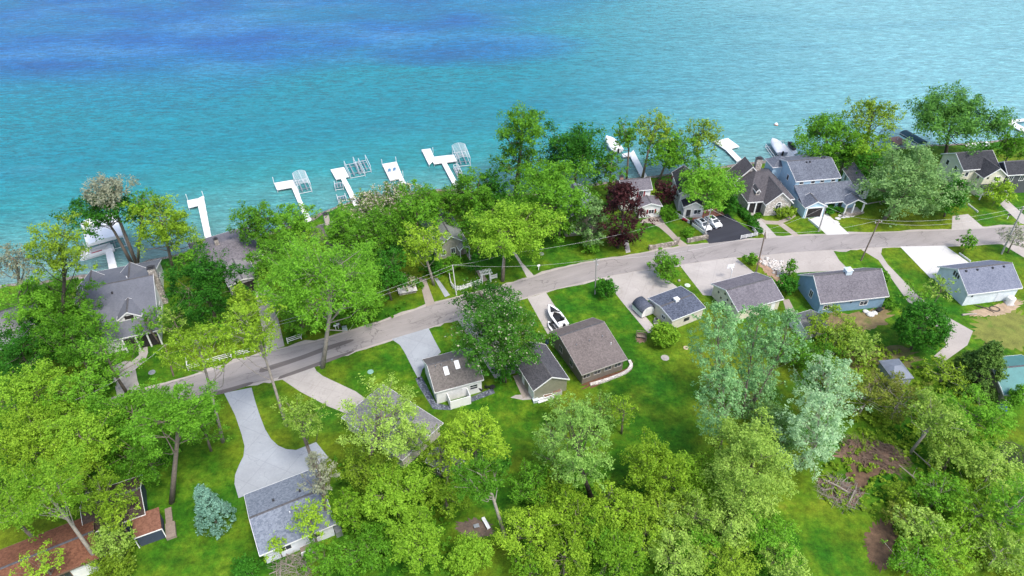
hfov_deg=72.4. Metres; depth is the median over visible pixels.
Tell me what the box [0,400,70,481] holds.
tree
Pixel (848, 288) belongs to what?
house
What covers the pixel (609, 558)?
wood tree
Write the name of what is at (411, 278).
bush
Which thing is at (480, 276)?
path
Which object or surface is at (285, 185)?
dock
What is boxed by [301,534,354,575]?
tree
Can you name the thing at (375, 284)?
tree
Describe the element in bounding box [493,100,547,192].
tree
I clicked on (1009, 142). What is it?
tree
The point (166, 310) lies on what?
tree
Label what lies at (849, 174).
cottage
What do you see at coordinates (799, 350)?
tree
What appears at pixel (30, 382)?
tree
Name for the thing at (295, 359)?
road patch
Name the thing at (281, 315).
tree
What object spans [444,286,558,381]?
chestnut tree
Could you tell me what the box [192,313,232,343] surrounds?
tree
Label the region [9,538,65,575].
tree
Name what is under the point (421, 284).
lot undergrowth
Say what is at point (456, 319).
road shoulder
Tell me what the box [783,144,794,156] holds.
dock
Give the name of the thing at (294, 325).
tree
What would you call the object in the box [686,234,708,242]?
stone wall
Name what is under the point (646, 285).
driveway
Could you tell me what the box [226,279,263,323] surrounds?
tree
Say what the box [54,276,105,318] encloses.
tree
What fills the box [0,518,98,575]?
house
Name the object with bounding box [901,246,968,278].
driveway
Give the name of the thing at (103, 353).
tree
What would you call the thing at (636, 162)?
dock
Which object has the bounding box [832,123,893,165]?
tree
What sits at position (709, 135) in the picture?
tree
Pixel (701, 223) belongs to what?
parked car
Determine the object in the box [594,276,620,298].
bush
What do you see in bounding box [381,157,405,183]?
dock
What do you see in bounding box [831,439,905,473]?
bare earth
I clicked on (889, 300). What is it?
bush
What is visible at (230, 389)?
road patch
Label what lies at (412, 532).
tree
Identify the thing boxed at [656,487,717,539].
wood tree
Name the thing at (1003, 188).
tree
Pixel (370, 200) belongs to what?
tree
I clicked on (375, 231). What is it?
tree
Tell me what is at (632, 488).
wood undergrowth
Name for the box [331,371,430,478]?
tree
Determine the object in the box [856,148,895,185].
tree
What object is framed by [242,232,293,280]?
tree
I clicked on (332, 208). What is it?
beach
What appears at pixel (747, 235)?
fence
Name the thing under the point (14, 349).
tree
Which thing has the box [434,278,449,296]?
path
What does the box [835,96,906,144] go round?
tree
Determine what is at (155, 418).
tree
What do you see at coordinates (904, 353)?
bare earth
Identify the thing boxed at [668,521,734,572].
wood tree
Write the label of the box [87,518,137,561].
bush
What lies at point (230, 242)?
house
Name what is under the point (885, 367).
shed
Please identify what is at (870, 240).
utility pole
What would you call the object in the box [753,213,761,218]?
bush
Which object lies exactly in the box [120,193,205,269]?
tree
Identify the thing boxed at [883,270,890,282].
bush
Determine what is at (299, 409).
tree
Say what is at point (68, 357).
tree
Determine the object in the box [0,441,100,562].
tree
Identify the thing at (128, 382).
driveway
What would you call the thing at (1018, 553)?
scrub tree
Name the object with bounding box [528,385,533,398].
side door
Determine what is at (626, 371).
stone wall
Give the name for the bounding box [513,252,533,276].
path
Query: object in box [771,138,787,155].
motor boat
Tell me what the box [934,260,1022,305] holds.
house
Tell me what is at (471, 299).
chestnut tree
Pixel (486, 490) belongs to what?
tree
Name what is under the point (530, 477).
wood tree
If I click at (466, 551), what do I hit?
bush
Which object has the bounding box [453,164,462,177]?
boat lift
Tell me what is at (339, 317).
tree
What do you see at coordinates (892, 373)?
tree
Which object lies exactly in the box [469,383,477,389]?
window
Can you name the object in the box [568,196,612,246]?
tree
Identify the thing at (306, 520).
tree
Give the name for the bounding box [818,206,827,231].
utility pole
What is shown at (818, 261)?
driveway
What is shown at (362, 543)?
tree
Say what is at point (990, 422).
tree
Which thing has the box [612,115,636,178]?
tree
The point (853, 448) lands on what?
brush pile
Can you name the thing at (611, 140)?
motor boat
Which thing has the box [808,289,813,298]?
window
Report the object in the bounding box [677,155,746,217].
tree
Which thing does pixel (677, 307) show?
garage
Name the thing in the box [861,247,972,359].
driveway
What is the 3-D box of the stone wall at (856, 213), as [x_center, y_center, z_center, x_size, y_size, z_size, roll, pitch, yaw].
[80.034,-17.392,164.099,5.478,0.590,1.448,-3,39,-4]
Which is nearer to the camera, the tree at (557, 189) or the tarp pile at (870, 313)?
the tarp pile at (870, 313)
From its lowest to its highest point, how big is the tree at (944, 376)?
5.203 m
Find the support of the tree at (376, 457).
on the ground at (656, 389)
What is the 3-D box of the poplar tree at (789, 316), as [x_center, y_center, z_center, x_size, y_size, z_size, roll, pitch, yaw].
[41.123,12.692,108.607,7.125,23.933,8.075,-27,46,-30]
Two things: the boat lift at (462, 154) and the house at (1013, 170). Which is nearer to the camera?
the house at (1013, 170)
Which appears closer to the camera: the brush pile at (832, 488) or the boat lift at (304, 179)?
the brush pile at (832, 488)
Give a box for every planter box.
[543,393,552,399]
[552,389,561,395]
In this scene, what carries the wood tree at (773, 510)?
on the ground at (656, 389)
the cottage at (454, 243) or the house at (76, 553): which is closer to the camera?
the house at (76, 553)
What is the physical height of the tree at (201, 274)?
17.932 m
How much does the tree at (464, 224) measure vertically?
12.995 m
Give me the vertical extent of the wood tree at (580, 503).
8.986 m
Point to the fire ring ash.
(482, 530)
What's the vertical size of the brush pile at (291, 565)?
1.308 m
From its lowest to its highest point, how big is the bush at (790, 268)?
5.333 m
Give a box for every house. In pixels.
[0,304,42,349]
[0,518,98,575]
[74,259,167,352]
[80,477,176,560]
[187,227,260,294]
[244,469,342,563]
[299,211,354,272]
[341,385,443,467]
[422,348,483,408]
[549,317,627,383]
[561,183,600,236]
[616,175,662,217]
[671,165,703,217]
[725,156,794,215]
[764,154,866,217]
[798,267,888,313]
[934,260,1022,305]
[937,150,1009,199]
[969,355,1023,403]
[998,160,1023,192]
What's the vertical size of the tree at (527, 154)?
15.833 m
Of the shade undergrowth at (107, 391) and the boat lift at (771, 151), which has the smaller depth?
the shade undergrowth at (107, 391)
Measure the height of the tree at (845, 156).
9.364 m
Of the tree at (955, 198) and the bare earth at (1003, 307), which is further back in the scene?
the tree at (955, 198)
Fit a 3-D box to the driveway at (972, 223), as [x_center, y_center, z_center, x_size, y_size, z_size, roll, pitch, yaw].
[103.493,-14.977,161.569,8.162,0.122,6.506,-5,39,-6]
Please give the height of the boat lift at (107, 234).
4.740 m
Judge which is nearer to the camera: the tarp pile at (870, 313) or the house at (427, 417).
the house at (427, 417)
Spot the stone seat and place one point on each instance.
(402, 291)
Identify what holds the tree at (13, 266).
on the ground at (656, 389)
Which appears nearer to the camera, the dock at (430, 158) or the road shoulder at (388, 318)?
the road shoulder at (388, 318)
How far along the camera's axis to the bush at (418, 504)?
102.44 m
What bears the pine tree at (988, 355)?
on the ground at (656, 389)
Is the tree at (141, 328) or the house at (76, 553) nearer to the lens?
the house at (76, 553)
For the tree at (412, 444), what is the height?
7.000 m
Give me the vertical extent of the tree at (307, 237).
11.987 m
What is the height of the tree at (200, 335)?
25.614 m
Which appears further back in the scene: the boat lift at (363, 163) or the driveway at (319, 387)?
the boat lift at (363, 163)
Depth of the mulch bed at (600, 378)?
123.30 m
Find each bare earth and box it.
[756,255,784,283]
[793,345,924,396]
[816,478,861,506]
[826,306,893,334]
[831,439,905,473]
[968,299,1023,316]
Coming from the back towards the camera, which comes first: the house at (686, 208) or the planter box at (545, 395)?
the house at (686, 208)
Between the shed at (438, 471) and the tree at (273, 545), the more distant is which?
the shed at (438, 471)
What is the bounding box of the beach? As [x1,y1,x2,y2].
[5,141,983,284]
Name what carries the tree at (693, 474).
on the ground at (656, 389)
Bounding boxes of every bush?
[81,540,136,575]
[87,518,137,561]
[229,552,263,575]
[399,271,417,290]
[405,475,441,506]
[419,255,444,276]
[439,252,465,276]
[442,530,494,575]
[466,252,483,274]
[494,451,511,475]
[580,237,599,253]
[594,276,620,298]
[649,319,680,347]
[655,204,678,221]
[681,226,694,237]
[722,193,740,218]
[742,252,758,264]
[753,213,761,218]
[773,206,797,218]
[774,273,798,295]
[778,258,799,279]
[826,204,839,214]
[838,206,847,213]
[879,499,912,534]
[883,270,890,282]
[883,293,900,308]
[883,480,913,510]
[955,229,978,253]
[978,140,992,149]
[1001,384,1023,409]
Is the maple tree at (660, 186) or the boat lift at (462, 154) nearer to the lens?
the maple tree at (660, 186)
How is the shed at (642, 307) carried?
on the ground at (656, 389)
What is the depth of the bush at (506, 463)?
105.06 m
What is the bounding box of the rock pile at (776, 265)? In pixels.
[759,257,787,276]
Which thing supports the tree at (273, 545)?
on the ground at (656, 389)
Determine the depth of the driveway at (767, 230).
159.43 m
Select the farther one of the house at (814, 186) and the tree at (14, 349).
the house at (814, 186)
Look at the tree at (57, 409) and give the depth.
106.65 m
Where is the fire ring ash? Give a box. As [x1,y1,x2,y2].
[455,517,493,538]
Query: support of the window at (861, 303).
in the house at (848, 288)
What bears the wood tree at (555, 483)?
on the ground at (656, 389)
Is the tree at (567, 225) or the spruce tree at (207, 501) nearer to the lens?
the spruce tree at (207, 501)
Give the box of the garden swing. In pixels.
[635,330,647,340]
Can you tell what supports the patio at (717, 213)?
on the ground at (656, 389)
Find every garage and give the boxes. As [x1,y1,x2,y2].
[512,342,569,403]
[648,286,705,327]
[711,272,783,320]
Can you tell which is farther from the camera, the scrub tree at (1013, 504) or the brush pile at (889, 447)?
the brush pile at (889, 447)
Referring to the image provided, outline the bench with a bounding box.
[481,517,490,529]
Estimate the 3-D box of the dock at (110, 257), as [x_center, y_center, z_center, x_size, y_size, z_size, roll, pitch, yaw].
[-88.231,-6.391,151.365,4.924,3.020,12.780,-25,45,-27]
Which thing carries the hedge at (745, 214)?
on the ground at (656, 389)
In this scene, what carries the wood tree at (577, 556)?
on the ground at (656, 389)
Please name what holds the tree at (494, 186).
on the ground at (656, 389)
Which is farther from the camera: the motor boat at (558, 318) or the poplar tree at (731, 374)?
the motor boat at (558, 318)
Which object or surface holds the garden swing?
on the fire ring pad
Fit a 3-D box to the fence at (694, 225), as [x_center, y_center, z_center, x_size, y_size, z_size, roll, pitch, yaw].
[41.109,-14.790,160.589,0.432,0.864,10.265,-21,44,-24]
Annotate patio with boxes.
[511,395,531,399]
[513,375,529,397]
[692,208,724,219]
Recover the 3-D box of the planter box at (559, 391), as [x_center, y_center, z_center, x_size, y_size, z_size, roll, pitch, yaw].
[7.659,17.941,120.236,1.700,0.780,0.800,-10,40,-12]
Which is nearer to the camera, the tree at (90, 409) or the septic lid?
the tree at (90, 409)
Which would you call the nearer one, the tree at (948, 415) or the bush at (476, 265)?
the tree at (948, 415)
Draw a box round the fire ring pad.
[636,335,645,342]
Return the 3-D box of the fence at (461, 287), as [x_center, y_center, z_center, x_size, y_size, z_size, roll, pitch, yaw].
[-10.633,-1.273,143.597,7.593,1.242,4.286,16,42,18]
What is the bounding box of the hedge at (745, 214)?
[736,204,763,233]
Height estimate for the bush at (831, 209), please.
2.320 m
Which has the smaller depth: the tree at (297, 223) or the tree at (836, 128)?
the tree at (297, 223)
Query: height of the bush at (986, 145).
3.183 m
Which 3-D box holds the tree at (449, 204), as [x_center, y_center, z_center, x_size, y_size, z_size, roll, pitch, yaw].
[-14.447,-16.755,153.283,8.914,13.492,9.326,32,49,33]
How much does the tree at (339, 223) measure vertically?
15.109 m
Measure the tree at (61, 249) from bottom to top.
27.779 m
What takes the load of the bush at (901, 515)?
on the ground at (656, 389)
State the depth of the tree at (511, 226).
137.14 m
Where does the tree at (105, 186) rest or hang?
on the beach
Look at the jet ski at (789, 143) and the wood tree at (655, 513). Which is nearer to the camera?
the wood tree at (655, 513)
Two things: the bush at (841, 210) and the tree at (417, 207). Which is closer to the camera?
the tree at (417, 207)
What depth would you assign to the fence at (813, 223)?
160.81 m
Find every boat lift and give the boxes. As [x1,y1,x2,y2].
[80,217,126,253]
[292,170,311,193]
[334,182,343,190]
[336,193,346,202]
[344,158,365,178]
[353,155,370,172]
[452,143,470,165]
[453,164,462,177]
[765,144,786,156]
[897,130,926,146]
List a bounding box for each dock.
[83,243,116,268]
[185,192,210,237]
[272,177,311,221]
[330,167,357,205]
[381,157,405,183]
[421,147,457,184]
[622,150,646,177]
[712,138,740,162]
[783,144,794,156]
[888,136,904,145]
[1003,119,1023,131]
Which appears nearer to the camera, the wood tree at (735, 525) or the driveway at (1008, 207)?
the wood tree at (735, 525)
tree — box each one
[0,240,44,325]
[0,266,76,334]
[0,309,59,383]
[0,355,98,428]
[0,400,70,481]
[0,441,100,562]
[0,463,43,542]
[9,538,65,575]
[15,392,87,441]
[17,282,89,355]
[20,210,97,345]
[30,308,105,371]
[35,403,126,479]
[39,362,112,423]
[39,434,104,504]
[49,187,145,262]
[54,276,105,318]
[68,467,142,522]
[72,326,147,392]
[73,301,121,354]
[73,397,140,448]
[80,171,140,263]
[83,381,178,453]
[94,496,140,538]
[103,421,185,489]
[118,377,223,504]
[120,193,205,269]
[122,186,163,263]
[128,305,167,344]
[152,303,189,350]
[152,320,239,442]
[160,240,255,326]
[171,244,210,268]
[175,402,231,451]
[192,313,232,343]
[193,483,236,539]
[213,295,287,426]
[225,199,286,250]
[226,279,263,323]
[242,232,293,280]
[250,228,384,368]
[253,254,302,311]
[263,201,322,246]
[263,530,286,562]
[270,393,328,463]
[273,294,313,322]
[281,308,317,336]
[285,491,337,544]
[286,227,335,278]
[295,450,339,510]
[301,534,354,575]
[311,291,358,327]
[320,203,379,262]
[329,244,382,310]
[329,485,375,532]
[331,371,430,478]
[331,518,398,575]
[336,275,387,321]
[337,183,394,229]
[337,426,398,492]
[342,204,407,257]
[355,456,435,524]
[364,245,419,301]
[377,179,424,219]
[382,416,429,456]
[382,504,445,575]
[389,178,444,240]
[397,219,450,285]
[417,468,470,518]
[418,423,462,477]
[432,183,467,225]
[436,404,511,471]
[442,166,494,227]
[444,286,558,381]
[447,448,510,538]
[448,277,517,350]
[457,206,489,257]
[463,198,567,281]
[476,167,509,213]
[488,139,550,194]
[490,502,573,567]
[491,351,520,383]
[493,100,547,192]
[500,156,600,235]
[507,457,552,504]
[507,543,552,575]
[525,479,573,530]
[530,512,591,575]
[531,413,568,472]
[534,196,584,242]
[535,455,575,496]
[537,118,617,186]
[539,400,614,501]
[541,485,613,554]
[544,390,586,436]
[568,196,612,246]
[572,504,621,556]
[575,389,623,432]
[575,478,661,547]
[590,523,649,575]
[591,179,658,248]
[597,142,630,195]
[605,181,618,211]
[608,394,638,434]
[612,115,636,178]
[617,426,689,498]
[618,506,667,563]
[620,483,691,535]
[633,107,676,177]
[639,128,705,179]
[642,516,709,575]
[646,247,683,283]
[652,176,678,204]
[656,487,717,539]
[663,447,725,497]
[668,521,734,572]
[675,117,724,165]
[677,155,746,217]
[683,469,744,510]
[686,301,745,440]
[690,364,754,450]
[692,537,765,575]
[697,486,759,558]
[698,403,801,531]
[715,302,789,417]
[720,362,786,418]
[734,476,782,527]
[739,393,803,452]
[742,508,803,575]
[745,307,813,416]
[758,535,812,575]
[773,386,854,482]
[774,332,813,364]
[783,333,847,382]
[789,349,872,430]
[791,108,862,156]
[800,303,865,352]
[816,355,868,406]
[821,327,882,366]
[828,139,870,173]
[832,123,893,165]
[834,368,894,418]
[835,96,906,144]
[849,137,983,226]
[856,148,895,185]
[862,367,938,425]
[867,181,899,206]
[880,370,908,393]
[881,535,947,575]
[890,298,957,353]
[891,501,954,550]
[897,282,939,301]
[903,79,1019,155]
[903,385,977,453]
[907,468,972,519]
[919,422,995,491]
[920,351,971,391]
[920,515,986,575]
[922,273,959,306]
[932,177,979,219]
[940,383,1019,445]
[943,476,1021,549]
[945,339,1009,405]
[957,440,1023,492]
[961,516,1023,575]
[980,177,1017,205]
[984,472,1023,532]
[989,128,1023,160]
[996,221,1023,252]
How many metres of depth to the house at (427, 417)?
111.34 m
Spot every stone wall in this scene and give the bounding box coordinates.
[589,360,632,385]
[648,237,679,249]
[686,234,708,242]
[841,211,863,215]
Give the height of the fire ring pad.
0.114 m
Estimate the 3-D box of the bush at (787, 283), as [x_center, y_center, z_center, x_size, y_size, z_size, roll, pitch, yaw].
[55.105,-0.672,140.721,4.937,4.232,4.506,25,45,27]
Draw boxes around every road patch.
[199,382,252,396]
[259,339,353,371]
[278,351,353,378]
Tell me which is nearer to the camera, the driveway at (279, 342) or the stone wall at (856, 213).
the driveway at (279, 342)
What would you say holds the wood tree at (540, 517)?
on the ground at (656, 389)
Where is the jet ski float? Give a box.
[786,145,797,154]
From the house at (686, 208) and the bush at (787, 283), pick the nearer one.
the bush at (787, 283)
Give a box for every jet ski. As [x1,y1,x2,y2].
[548,321,556,330]
[787,141,796,149]
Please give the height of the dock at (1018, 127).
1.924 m
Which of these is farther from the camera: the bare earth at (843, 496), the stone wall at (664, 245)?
the stone wall at (664, 245)
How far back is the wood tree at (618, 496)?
95.64 m
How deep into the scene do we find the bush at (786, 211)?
162.05 m
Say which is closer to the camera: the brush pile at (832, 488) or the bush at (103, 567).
the bush at (103, 567)
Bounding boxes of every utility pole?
[164,345,173,376]
[452,265,456,294]
[593,259,598,293]
[704,209,712,234]
[755,232,765,271]
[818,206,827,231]
[860,220,881,260]
[1001,207,1023,253]
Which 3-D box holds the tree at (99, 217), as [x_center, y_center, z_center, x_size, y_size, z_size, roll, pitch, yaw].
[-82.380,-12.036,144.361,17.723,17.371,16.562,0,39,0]
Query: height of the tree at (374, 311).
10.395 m
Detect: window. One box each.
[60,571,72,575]
[124,315,133,319]
[280,544,292,552]
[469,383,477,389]
[693,209,700,213]
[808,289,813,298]
[859,300,868,305]
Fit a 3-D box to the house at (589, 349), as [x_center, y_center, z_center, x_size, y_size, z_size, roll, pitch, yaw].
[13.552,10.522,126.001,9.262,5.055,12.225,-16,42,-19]
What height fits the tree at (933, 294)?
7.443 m
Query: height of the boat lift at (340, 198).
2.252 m
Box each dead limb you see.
[822,478,848,492]
[913,451,937,474]
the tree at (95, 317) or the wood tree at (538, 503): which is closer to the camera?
the wood tree at (538, 503)
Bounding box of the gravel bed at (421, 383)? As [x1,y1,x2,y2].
[416,376,494,409]
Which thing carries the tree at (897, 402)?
on the ground at (656, 389)
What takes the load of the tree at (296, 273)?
on the ground at (656, 389)
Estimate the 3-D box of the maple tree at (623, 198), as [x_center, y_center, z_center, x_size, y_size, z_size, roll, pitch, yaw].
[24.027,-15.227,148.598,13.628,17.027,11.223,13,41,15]
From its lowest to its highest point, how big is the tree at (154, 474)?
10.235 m
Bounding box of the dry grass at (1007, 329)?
[970,310,1023,350]
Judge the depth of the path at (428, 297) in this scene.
141.36 m
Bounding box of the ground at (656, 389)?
[0,141,1023,575]
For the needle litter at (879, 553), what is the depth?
98.68 m
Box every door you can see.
[462,387,466,396]
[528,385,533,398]
[645,308,650,315]
[993,293,1001,301]
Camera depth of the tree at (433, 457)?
102.17 m
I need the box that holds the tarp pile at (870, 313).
[863,309,877,316]
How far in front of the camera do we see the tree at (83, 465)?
98.83 m
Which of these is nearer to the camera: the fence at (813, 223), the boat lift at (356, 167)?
the fence at (813, 223)
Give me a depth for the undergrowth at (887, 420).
112.43 m
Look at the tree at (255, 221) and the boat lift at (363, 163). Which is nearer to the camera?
the tree at (255, 221)
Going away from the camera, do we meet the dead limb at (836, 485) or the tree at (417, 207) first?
the dead limb at (836, 485)
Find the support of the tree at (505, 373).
on the ground at (656, 389)
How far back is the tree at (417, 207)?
145.56 m
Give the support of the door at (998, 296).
in the house at (985, 281)
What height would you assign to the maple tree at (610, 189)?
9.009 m
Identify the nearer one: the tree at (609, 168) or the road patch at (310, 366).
the road patch at (310, 366)
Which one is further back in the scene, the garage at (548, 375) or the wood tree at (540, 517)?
the garage at (548, 375)
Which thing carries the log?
on the ground at (656, 389)
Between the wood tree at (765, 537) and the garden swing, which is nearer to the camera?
the wood tree at (765, 537)
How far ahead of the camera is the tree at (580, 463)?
94.33 m
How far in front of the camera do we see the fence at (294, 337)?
130.22 m
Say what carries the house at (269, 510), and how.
on the ground at (656, 389)
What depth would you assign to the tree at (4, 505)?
90.60 m
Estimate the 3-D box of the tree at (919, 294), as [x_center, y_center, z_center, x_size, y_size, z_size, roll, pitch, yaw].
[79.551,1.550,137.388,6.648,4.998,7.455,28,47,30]
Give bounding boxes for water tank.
[1003,295,1015,305]
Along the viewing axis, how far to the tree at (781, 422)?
108.64 m
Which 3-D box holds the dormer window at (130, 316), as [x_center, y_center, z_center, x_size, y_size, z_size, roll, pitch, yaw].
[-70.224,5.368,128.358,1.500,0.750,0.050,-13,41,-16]
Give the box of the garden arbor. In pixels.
[479,269,492,283]
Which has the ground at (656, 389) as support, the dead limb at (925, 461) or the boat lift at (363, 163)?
the dead limb at (925, 461)
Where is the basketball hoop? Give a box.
[727,264,734,277]
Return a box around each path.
[0,138,1017,288]
[419,278,434,305]
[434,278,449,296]
[466,253,486,281]
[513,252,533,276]
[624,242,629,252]
[641,215,687,246]
[760,213,799,235]
[783,299,794,311]
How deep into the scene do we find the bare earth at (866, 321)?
135.47 m
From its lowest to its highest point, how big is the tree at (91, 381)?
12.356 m
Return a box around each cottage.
[419,208,469,259]
[841,162,869,198]
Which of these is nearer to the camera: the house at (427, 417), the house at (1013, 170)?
the house at (427, 417)
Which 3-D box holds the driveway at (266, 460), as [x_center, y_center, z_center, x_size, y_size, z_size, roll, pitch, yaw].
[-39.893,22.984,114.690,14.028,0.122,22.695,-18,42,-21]
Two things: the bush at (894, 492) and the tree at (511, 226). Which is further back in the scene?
the tree at (511, 226)
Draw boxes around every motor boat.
[548,304,568,327]
[605,136,622,152]
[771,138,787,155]
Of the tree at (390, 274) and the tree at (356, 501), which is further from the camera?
the tree at (390, 274)
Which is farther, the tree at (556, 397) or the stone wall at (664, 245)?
the stone wall at (664, 245)
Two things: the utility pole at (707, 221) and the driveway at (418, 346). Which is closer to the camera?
the driveway at (418, 346)
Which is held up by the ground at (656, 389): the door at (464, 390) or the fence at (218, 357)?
the fence at (218, 357)
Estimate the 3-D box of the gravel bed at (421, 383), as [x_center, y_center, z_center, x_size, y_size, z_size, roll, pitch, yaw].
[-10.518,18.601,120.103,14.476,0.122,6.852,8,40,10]
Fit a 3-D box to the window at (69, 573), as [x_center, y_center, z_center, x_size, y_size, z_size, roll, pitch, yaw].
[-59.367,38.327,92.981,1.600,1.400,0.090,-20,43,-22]
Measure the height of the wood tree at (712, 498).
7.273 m
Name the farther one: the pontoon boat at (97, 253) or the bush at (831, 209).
the bush at (831, 209)
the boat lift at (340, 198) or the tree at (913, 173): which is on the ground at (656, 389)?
the tree at (913, 173)
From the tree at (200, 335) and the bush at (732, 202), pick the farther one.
the bush at (732, 202)
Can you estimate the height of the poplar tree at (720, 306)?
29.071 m
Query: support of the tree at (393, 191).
on the ground at (656, 389)
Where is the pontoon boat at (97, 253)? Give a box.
[80,242,114,260]
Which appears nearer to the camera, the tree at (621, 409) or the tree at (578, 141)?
the tree at (621, 409)
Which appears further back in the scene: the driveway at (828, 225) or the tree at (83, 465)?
the driveway at (828, 225)
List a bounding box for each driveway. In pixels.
[113,347,147,396]
[224,388,327,497]
[256,292,283,351]
[281,367,363,412]
[392,328,440,378]
[458,316,515,377]
[528,293,557,333]
[604,270,676,332]
[680,257,752,295]
[698,214,755,242]
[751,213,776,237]
[760,250,844,272]
[810,214,848,234]
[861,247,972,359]
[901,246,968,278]
[952,214,983,229]
[1001,199,1023,223]
[1001,241,1023,256]
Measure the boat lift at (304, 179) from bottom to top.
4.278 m
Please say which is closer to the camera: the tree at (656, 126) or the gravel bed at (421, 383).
the gravel bed at (421, 383)
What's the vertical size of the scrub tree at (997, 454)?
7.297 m
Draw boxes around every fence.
[185,350,254,370]
[286,328,301,342]
[449,273,480,290]
[677,213,706,234]
[740,227,757,238]
[808,218,820,229]
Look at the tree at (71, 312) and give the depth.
124.03 m
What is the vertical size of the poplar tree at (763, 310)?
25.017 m
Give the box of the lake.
[0,0,1023,284]
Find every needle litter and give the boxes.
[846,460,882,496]
[863,518,897,571]
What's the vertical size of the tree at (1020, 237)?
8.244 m
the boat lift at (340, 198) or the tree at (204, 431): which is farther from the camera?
the boat lift at (340, 198)
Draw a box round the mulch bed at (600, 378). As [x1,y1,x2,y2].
[582,360,633,388]
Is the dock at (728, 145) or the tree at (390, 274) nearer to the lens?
the tree at (390, 274)
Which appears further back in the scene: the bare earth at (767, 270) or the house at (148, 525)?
the bare earth at (767, 270)
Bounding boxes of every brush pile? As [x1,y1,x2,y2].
[267,550,314,575]
[814,472,867,514]
[839,432,880,469]
[866,438,913,478]
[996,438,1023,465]
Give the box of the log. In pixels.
[961,313,976,315]
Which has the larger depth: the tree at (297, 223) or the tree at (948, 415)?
the tree at (297, 223)
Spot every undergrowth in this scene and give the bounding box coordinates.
[0,366,147,486]
[285,214,493,337]
[332,455,451,575]
[519,459,791,575]
[802,329,1023,575]
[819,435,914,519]
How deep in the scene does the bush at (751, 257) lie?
147.91 m
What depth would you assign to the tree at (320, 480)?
93.44 m
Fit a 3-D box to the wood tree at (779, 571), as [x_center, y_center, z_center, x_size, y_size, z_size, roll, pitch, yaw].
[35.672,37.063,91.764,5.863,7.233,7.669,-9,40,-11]
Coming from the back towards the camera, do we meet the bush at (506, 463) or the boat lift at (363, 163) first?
the boat lift at (363, 163)
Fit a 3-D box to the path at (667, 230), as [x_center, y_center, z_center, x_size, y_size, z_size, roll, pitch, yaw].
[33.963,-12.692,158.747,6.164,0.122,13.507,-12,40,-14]
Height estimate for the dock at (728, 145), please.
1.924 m
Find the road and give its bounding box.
[90,226,1023,417]
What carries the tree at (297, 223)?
on the ground at (656, 389)
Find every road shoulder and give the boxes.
[111,225,1023,399]
[168,243,1000,403]
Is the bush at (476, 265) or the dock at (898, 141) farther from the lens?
the dock at (898, 141)
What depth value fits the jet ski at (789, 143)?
189.43 m
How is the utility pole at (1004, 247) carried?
on the ground at (656, 389)
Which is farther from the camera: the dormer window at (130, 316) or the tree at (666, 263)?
the tree at (666, 263)
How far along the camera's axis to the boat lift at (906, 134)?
189.62 m
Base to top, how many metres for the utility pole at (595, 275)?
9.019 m
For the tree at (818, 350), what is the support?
on the ground at (656, 389)
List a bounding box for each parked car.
[694,218,711,230]
[704,215,722,227]
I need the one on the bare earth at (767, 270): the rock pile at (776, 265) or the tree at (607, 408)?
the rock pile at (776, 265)
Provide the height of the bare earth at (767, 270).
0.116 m
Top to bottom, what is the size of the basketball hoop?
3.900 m
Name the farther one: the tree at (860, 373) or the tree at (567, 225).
the tree at (567, 225)
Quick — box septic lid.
[661,355,668,360]
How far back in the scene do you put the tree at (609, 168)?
163.99 m
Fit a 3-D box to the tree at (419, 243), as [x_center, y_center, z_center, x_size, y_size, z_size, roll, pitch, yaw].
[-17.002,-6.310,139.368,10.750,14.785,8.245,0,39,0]
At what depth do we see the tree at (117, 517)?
95.34 m
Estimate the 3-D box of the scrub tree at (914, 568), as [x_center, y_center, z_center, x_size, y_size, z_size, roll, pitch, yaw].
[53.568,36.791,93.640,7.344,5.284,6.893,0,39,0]
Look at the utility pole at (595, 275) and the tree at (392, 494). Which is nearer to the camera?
the tree at (392, 494)
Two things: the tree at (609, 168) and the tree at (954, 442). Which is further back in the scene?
the tree at (609, 168)
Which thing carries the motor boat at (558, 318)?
on the boat trailer
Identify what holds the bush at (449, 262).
on the ground at (656, 389)
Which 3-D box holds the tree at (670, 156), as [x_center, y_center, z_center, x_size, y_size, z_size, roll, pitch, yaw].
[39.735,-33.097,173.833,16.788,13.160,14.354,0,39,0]
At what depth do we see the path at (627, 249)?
153.98 m
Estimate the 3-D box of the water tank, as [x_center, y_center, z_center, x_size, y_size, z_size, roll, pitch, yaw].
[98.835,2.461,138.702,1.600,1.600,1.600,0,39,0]
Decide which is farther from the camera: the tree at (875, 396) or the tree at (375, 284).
the tree at (375, 284)
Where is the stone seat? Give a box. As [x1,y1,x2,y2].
[397,286,416,295]
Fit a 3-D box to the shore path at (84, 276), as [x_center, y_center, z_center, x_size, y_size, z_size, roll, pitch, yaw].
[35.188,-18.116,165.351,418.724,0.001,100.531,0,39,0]
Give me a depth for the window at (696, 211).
162.20 m
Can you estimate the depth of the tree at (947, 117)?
174.90 m
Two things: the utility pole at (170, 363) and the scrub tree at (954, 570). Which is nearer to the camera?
the scrub tree at (954, 570)
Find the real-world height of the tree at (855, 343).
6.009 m
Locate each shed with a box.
[425,448,464,479]
[632,296,654,317]
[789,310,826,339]
[877,359,913,385]
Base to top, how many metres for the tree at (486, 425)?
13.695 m

